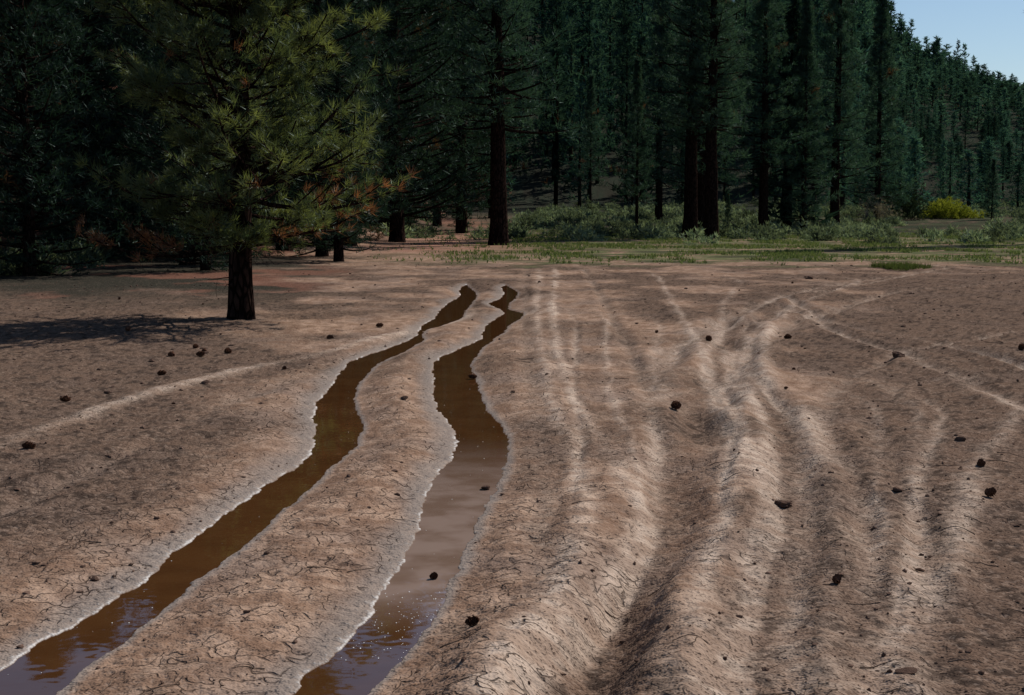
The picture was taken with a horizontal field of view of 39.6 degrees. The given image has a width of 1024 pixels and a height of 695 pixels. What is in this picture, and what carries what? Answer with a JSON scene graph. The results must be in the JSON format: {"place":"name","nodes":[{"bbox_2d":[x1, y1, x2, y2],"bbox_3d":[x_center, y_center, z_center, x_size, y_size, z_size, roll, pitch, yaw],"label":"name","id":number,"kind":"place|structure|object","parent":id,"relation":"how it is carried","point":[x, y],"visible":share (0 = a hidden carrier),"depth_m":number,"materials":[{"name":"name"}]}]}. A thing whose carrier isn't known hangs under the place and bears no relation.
{"place":"outdoors","nodes":[
{"label":"outdoors","id":0,"kind":"place"},
{"bbox_2d":[0,0,1023,694],"bbox_3d":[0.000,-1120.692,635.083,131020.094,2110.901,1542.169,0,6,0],"label":"ground","id":1,"kind":"structure","parent":0,"point":[578,438],"depth_m":9.65,"materials":[{"name":"brown soil"}]},
{"bbox_2d":[22,440,35,448],"bbox_3d":[-3.419,0.695,10.071,0.084,0.076,0.080,3,6,28],"label":"pine cone","id":2,"kind":"object","parent":1,"relation":"on","point":[27,444],"visible":1,"depth_m":10.06,"materials":[{"name":"brown plant"}]},
{"bbox_2d":[0,1,117,105],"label":"pine tree","id":3,"kind":"object","parent":1,"relation":"on","point":[17,57],"visible":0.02,"depth_m":69.80,"materials":[{"name":"green plant"}]},
{"bbox_2d":[60,395,70,401],"bbox_3d":[-3.977,0.458,12.654,0.083,0.075,0.080,2,6,19],"label":"pine cone","id":4,"kind":"object","parent":1,"relation":"on","point":[66,398],"visible":1,"depth_m":12.64,"materials":[{"name":"brown plant"}]},
{"bbox_2d":[0,0,133,211],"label":"pine tree","id":5,"kind":"object","parent":1,"relation":"on","point":[29,94],"visible":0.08,"depth_m":50.08,"materials":[{"name":"green plant"}]},
{"bbox_2d":[0,0,140,275],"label":"pine tree","id":6,"kind":"object","parent":1,"relation":"on","point":[28,245],"visible":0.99,"depth_m":35.43,"materials":[{"name":"green plant"}]},
{"bbox_2d":[2,4,145,177],"bbox_3d":[-17.725,-13.458,56.750,6.909,14.534,6.775,4,7,34],"label":"pine tree","id":7,"kind":"object","parent":1,"relation":"on","point":[90,74],"visible":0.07,"depth_m":56.71,"materials":[{"name":"green plant"}]},
{"bbox_2d":[7,0,141,127],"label":"pine tree","id":8,"kind":"object","parent":1,"relation":"on","point":[80,60],"depth_m":64.87,"materials":[{"name":"green plant"}]},
{"bbox_2d":[0,0,170,261],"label":"pine tree","id":9,"kind":"object","parent":1,"relation":"on","point":[95,127],"visible":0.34,"depth_m":45.09,"materials":[{"name":"green plant"}]},
{"bbox_2d":[90,576,99,580],"bbox_3d":[-1.956,1.083,6.669,0.038,0.023,0.041,3,6,30],"label":"rock","id":10,"kind":"object","parent":1,"relation":"on","point":[94,578],"visible":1,"depth_m":6.66,"materials":[{"name":"stone"}]},
{"bbox_2d":[90,0,227,209],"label":"pine tree","id":11,"kind":"object","parent":1,"relation":"on","point":[124,104],"visible":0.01,"depth_m":52.12,"materials":[{"name":"green plant"}]},
{"bbox_2d":[157,370,165,374],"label":"pine cone","id":12,"kind":"object","parent":1,"relation":"on","point":[162,372],"visible":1,"depth_m":14.43,"materials":[{"name":"brown plant"}]},
{"bbox_2d":[106,5,218,169],"bbox_3d":[-13.897,-14.825,62.623,9.070,17.451,8.157,2,6,17],"label":"pine tree","id":13,"kind":"object","parent":1,"relation":"on","point":[136,126],"depth_m":62.27,"materials":[{"name":"green plant"}]},
{"bbox_2d":[168,351,174,356],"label":"pine cone","id":14,"kind":"object","parent":1,"relation":"on","point":[171,354],"visible":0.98,"depth_m":16.53,"materials":[{"name":"brown plant"}]},
{"bbox_2d":[69,0,297,253],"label":"pine tree","id":15,"kind":"object","parent":1,"relation":"on","point":[138,42],"visible":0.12,"depth_m":46.60,"materials":[{"name":"green plant"}]},
{"bbox_2d":[80,0,293,264],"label":"pine tree","id":16,"kind":"object","parent":1,"relation":"on","point":[137,137],"visible":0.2,"depth_m":42.12,"materials":[{"name":"green plant"}]},
{"bbox_2d":[125,0,271,270],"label":"pine tree","id":17,"kind":"object","parent":1,"relation":"on","point":[205,262],"visible":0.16,"depth_m":38.38,"materials":[{"name":"green plant"}]},
{"bbox_2d":[196,351,204,356],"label":"pine cone","id":18,"kind":"object","parent":1,"relation":"on","point":[200,353],"visible":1,"depth_m":16.43,"materials":[{"name":"brown plant"}]},
{"bbox_2d":[224,347,231,353],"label":"pine cone","id":19,"kind":"object","parent":1,"relation":"on","point":[227,350],"visible":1,"depth_m":16.79,"materials":[{"name":"brown plant"}]},
{"bbox_2d":[0,285,476,694],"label":"puddle water","id":20,"kind":"structure","parent":1,"relation":"on","point":[60,661],"depth_m":7.31,"materials":[{"name":"brown liquid"}]},
{"bbox_2d":[71,0,418,319],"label":"pine tree","id":21,"kind":"object","parent":1,"relation":"on","point":[235,190],"visible":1,"depth_m":20.99,"materials":[{"name":"green plant"}]},
{"bbox_2d":[224,4,315,239],"bbox_3d":[-10.788,-12.036,58.568,7.307,15.634,8.126,-3,6,-25],"label":"pine tree","id":22,"kind":"object","parent":1,"relation":"on","point":[268,98],"depth_m":58.87,"materials":[{"name":"green plant"}]},
{"bbox_2d":[223,0,393,250],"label":"pine tree","id":23,"kind":"object","parent":1,"relation":"on","point":[279,246],"visible":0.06,"depth_m":54.13,"materials":[{"name":"green plant"}]},
{"bbox_2d":[255,5,389,196],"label":"pine tree","id":24,"kind":"object","parent":1,"relation":"on","point":[325,88],"visible":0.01,"depth_m":65.45,"materials":[{"name":"green plant"}]},
{"bbox_2d":[249,0,417,256],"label":"pine tree","id":25,"kind":"object","parent":1,"relation":"on","point":[319,252],"visible":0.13,"depth_m":50.50,"materials":[{"name":"green plant"}]},
{"bbox_2d":[273,0,400,261],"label":"pine tree","id":26,"kind":"object","parent":1,"relation":"on","point":[338,238],"visible":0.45,"depth_m":45.30,"materials":[{"name":"green plant"}]},
{"bbox_2d":[268,0,434,245],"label":"pine tree","id":27,"kind":"object","parent":1,"relation":"on","point":[403,121],"visible":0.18,"depth_m":62.22,"materials":[{"name":"green plant"}]},
{"bbox_2d":[304,1,452,217],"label":"pine tree","id":28,"kind":"object","parent":1,"relation":"on","point":[430,134],"visible":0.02,"depth_m":75.16,"materials":[{"name":"green plant"}]},
{"bbox_2d":[370,86,413,228],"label":"pine tree","id":29,"kind":"object","parent":1,"relation":"on","point":[389,206],"visible":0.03,"depth_m":84.62,"materials":[{"name":"green plant"}]},
{"bbox_2d":[294,286,522,694],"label":"puddle water","id":30,"kind":"structure","parent":1,"relation":"on","point":[457,498],"depth_m":7.69,"materials":[{"name":"brown liquid"}]},
{"bbox_2d":[41,412,441,672],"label":"foam bubbles","id":31,"kind":"object","parent":30,"relation":"on","point":[381,625],"visible":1,"depth_m":6.05},
{"bbox_2d":[429,572,437,578],"bbox_3d":[-0.373,1.088,6.773,0.046,0.042,0.044,-1,6,-10],"label":"pine cone","id":32,"kind":"object","parent":30,"relation":"on","point":[433,575],"visible":1,"depth_m":6.76,"materials":[{"name":"brown plant"}]},
{"bbox_2d":[468,373,476,378],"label":"pine cone","id":33,"kind":"object","parent":30,"relation":"on","point":[471,375],"visible":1,"depth_m":14.69,"materials":[{"name":"brown plant"}]},
{"bbox_2d":[481,485,489,489],"bbox_3d":[-0.165,0.877,8.933,0.057,0.026,0.069,2,6,16],"label":"rock","id":34,"kind":"object","parent":30,"relation":"on","point":[487,487],"visible":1,"depth_m":8.91,"materials":[{"name":"brown stone"}]},
{"bbox_2d":[332,0,485,241],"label":"pine tree","id":35,"kind":"object","parent":1,"relation":"on","point":[396,229],"visible":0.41,"depth_m":70.67,"materials":[{"name":"green plant"}]},
{"bbox_2d":[404,179,419,226],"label":"pine tree","id":36,"kind":"object","parent":1,"relation":"on","point":[409,211],"visible":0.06,"depth_m":94.75,"materials":[{"name":"green plant"}]},
{"bbox_2d":[352,0,490,227],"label":"pine tree","id":37,"kind":"object","parent":1,"relation":"on","point":[409,104],"visible":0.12,"depth_m":86.76,"materials":[{"name":"green plant"}]},
{"bbox_2d":[414,0,475,225],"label":"pine tree","id":38,"kind":"object","parent":1,"relation":"on","point":[440,220],"visible":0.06,"depth_m":103.61,"materials":[{"name":"green plant"}]},
{"bbox_2d":[446,158,474,226],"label":"pine tree","id":39,"kind":"object","parent":1,"relation":"on","point":[449,224],"visible":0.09,"depth_m":100.51,"materials":[{"name":"green plant"}]},
{"bbox_2d":[465,615,479,626],"bbox_3d":[-0.163,1.117,5.808,0.063,0.048,0.046,0,6,-5],"label":"pine cone","id":40,"kind":"object","parent":1,"relation":"on","point":[472,621],"visible":1,"depth_m":5.80,"materials":[{"name":"brown plant"}]},
{"bbox_2d":[403,0,545,232],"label":"pine tree","id":41,"kind":"object","parent":1,"relation":"on","point":[461,225],"visible":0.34,"depth_m":94.44,"materials":[{"name":"green plant"}]},
{"bbox_2d":[464,1,542,217],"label":"pine tree","id":42,"kind":"object","parent":1,"relation":"on","point":[517,143],"visible":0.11,"depth_m":116.53,"materials":[{"name":"green plant"}]},
{"bbox_2d":[416,0,600,244],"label":"pine tree","id":43,"kind":"object","parent":1,"relation":"on","point":[498,228],"visible":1,"depth_m":65.44,"materials":[{"name":"green plant"}]},
{"bbox_2d":[0,68,1023,275],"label":"sagebrush","id":44,"kind":"object","parent":1,"relation":"on","point":[583,216],"visible":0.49,"depth_m":86.65,"materials":[{"name":"green plant"}]},
{"bbox_2d":[0,279,1023,694],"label":"twig litter","id":45,"kind":"object","parent":1,"relation":"on","point":[580,501],"visible":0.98,"depth_m":7.32,"materials":[{"name":"brown wood"}]},
{"bbox_2d":[2,251,1023,694],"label":"pebble scatter","id":46,"kind":"object","parent":1,"relation":"on","point":[542,489],"visible":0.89,"depth_m":8.32,"materials":[{"name":"stone"}]},
{"bbox_2d":[78,0,1023,227],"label":"distant forest","id":47,"kind":"object","parent":1,"relation":"on","point":[570,61],"visible":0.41,"depth_m":151.53,"materials":[{"name":"green plant"}]},
{"bbox_2d":[572,73,609,205],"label":"pine tree","id":48,"kind":"object","parent":1,"relation":"on","point":[591,101],"visible":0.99,"depth_m":137.31,"materials":[{"name":"green plant"}]},
{"bbox_2d":[610,56,660,228],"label":"pine tree","id":49,"kind":"object","parent":1,"relation":"on","point":[637,81],"visible":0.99,"depth_m":94.06,"materials":[{"name":"green plant"}]},
{"bbox_2d":[620,0,685,220],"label":"pine tree","id":50,"kind":"object","parent":1,"relation":"on","point":[659,30],"visible":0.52,"depth_m":110.36,"materials":[{"name":"green plant"}]},
{"bbox_2d":[670,400,681,409],"bbox_3d":[1.424,0.501,12.343,0.082,0.084,0.114,-1,6,-14],"label":"pine cone","id":51,"kind":"object","parent":1,"relation":"on","point":[676,405],"visible":1,"depth_m":12.32,"materials":[{"name":"brown plant"}]},
{"bbox_2d":[637,0,743,237],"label":"pine tree","id":52,"kind":"object","parent":1,"relation":"on","point":[690,217],"visible":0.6,"depth_m":82.16,"materials":[{"name":"green plant"}]},
{"bbox_2d":[373,229,1023,270],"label":"grass","id":53,"kind":"structure","parent":1,"relation":"on","point":[791,254],"depth_m":56.86,"materials":[{"name":"green grass"}]},
{"bbox_2d":[643,0,756,227],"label":"pine tree","id":54,"kind":"object","parent":1,"relation":"on","point":[701,176],"visible":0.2,"depth_m":88.98,"materials":[{"name":"green plant"}]},
{"bbox_2d":[705,335,711,340],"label":"pine cone","id":55,"kind":"object","parent":1,"relation":"on","point":[708,337],"visible":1,"depth_m":17.85,"materials":[{"name":"brown plant"}]},
{"bbox_2d":[674,4,747,170],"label":"pine tree","id":56,"kind":"object","parent":1,"relation":"on","point":[734,77],"visible":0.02,"depth_m":114.20,"materials":[{"name":"green plant"}]},
{"bbox_2d":[668,0,758,238],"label":"pine tree","id":57,"kind":"object","parent":1,"relation":"on","point":[711,221],"visible":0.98,"depth_m":79.97,"materials":[{"name":"green plant"}]},
{"bbox_2d":[720,192,732,225],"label":"pine tree","id":58,"kind":"object","parent":1,"relation":"on","point":[728,207],"visible":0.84,"depth_m":100.41,"materials":[{"name":"green plant"}]},
{"bbox_2d":[455,0,1023,135],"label":"distant forest","id":59,"kind":"object","parent":1,"relation":"on","point":[931,73],"visible":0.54,"depth_m":251.77,"materials":[{"name":"green plant"}]},
{"bbox_2d":[718,0,814,227],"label":"pine tree","id":60,"kind":"object","parent":1,"relation":"on","point":[770,36],"visible":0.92,"depth_m":93.72,"materials":[{"name":"green plant"}]},
{"bbox_2d":[774,500,791,507],"bbox_3d":[1.574,0.913,8.280,0.118,0.050,0.078,3,6,24],"label":"rock","id":61,"kind":"object","parent":1,"relation":"on","point":[783,504],"visible":0.92,"depth_m":8.25,"materials":[{"name":"grey stone"}]},
{"bbox_2d":[784,333,791,338],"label":"pine cone","id":62,"kind":"object","parent":1,"relation":"on","point":[787,336],"visible":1,"depth_m":18.49,"materials":[{"name":"brown plant"}]},
{"bbox_2d":[768,0,840,229],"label":"pine tree","id":63,"kind":"object","parent":1,"relation":"on","point":[806,43],"visible":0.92,"depth_m":96.58,"materials":[{"name":"green plant"}]},
{"bbox_2d":[780,0,887,224],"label":"pine tree","id":64,"kind":"object","parent":1,"relation":"on","point":[841,33],"visible":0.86,"depth_m":102.31,"materials":[{"name":"green plant"}]},
{"bbox_2d":[832,573,841,583],"bbox_3d":[1.456,1.038,6.375,0.044,0.046,0.061,3,6,28],"label":"pine cone","id":65,"kind":"object","parent":1,"relation":"on","point":[836,578],"visible":1,"depth_m":6.36,"materials":[{"name":"brown plant"}]},
{"bbox_2d":[841,0,916,218],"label":"pine tree","id":66,"kind":"object","parent":1,"relation":"on","point":[881,17],"visible":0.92,"depth_m":110.37,"materials":[{"name":"green plant"}]},
{"bbox_2d":[856,187,902,221],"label":"bush","id":67,"kind":"object","parent":1,"relation":"on","point":[882,211],"visible":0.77,"depth_m":110.37,"materials":[{"name":"green plant"}]},
{"bbox_2d":[893,487,902,490],"bbox_3d":[2.351,0.865,8.668,0.056,0.025,0.068,0,6,0],"label":"rock","id":68,"kind":"object","parent":1,"relation":"on","point":[897,489],"visible":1,"depth_m":8.64,"materials":[{"name":"stone"}]},
{"bbox_2d":[892,351,904,357],"bbox_3d":[4.397,0.097,16.164,0.131,0.106,0.200,-1,6,-11],"label":"rock","id":69,"kind":"object","parent":1,"relation":"on","point":[895,354],"visible":0.81,"depth_m":16.12,"materials":[{"name":"stone"}]},
{"bbox_2d":[895,667,916,673],"bbox_3d":[1.432,1.175,5.159,0.090,0.022,0.071,-1,6,-12],"label":"rock","id":70,"kind":"object","parent":1,"relation":"on","point":[908,670],"visible":1,"depth_m":5.15,"materials":[{"name":"brown stone"}]},
{"bbox_2d":[881,174,932,219],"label":"bush","id":71,"kind":"object","parent":1,"relation":"on","point":[908,207],"visible":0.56,"depth_m":114.00,"materials":[{"name":"green plant"}]},
{"bbox_2d":[921,196,985,218],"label":"bush","id":72,"kind":"object","parent":1,"relation":"on","point":[946,209],"visible":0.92,"depth_m":116.45,"materials":[{"name":"green plant"}]},
{"bbox_2d":[955,436,965,440],"bbox_3d":[3.261,0.664,10.344,0.086,0.042,0.059,3,7,31],"label":"rock","id":73,"kind":"object","parent":1,"relation":"on","point":[961,438],"visible":1,"depth_m":10.32,"materials":[{"name":"grey stone"}]},
{"bbox_2d":[977,459,985,466],"bbox_3d":[3.068,0.757,9.312,0.067,0.060,0.063,-4,7,-33],"label":"pine cone","id":74,"kind":"object","parent":1,"relation":"on","point":[981,462],"visible":1,"depth_m":9.30,"materials":[{"name":"brown plant"}]},
{"bbox_2d":[984,487,996,496],"bbox_3d":[2.820,0.852,8.381,0.082,0.062,0.059,-1,6,-7],"label":"pine cone","id":75,"kind":"object","parent":1,"relation":"on","point":[991,491],"visible":1,"depth_m":8.37,"materials":[{"name":"brown plant"}]},
{"bbox_2d":[980,158,1003,219],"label":"pine tree","id":76,"kind":"object","parent":1,"relation":"on","point":[993,177],"visible":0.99,"depth_m":114.06,"materials":[{"name":"green plant"}]},
{"bbox_2d":[1014,81,1023,117],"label":"pine tree","id":77,"kind":"object","parent":1,"relation":"on","point":[1022,114],"visible":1,"depth_m":69.73,"materials":[{"name":"green plant"}]},
{"bbox_2d":[1018,343,1023,349],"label":"pine cone","id":78,"kind":"object","parent":1,"relation":"on","point":[1021,346],"visible":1,"depth_m":16.95,"materials":[{"name":"brown plant"}]},
{"bbox_2d":[887,0,1023,83],"label":"sky","id":79,"kind":"structure","parent":0,"point":[992,31],"materials":[{"name":"blue"}]}
]}

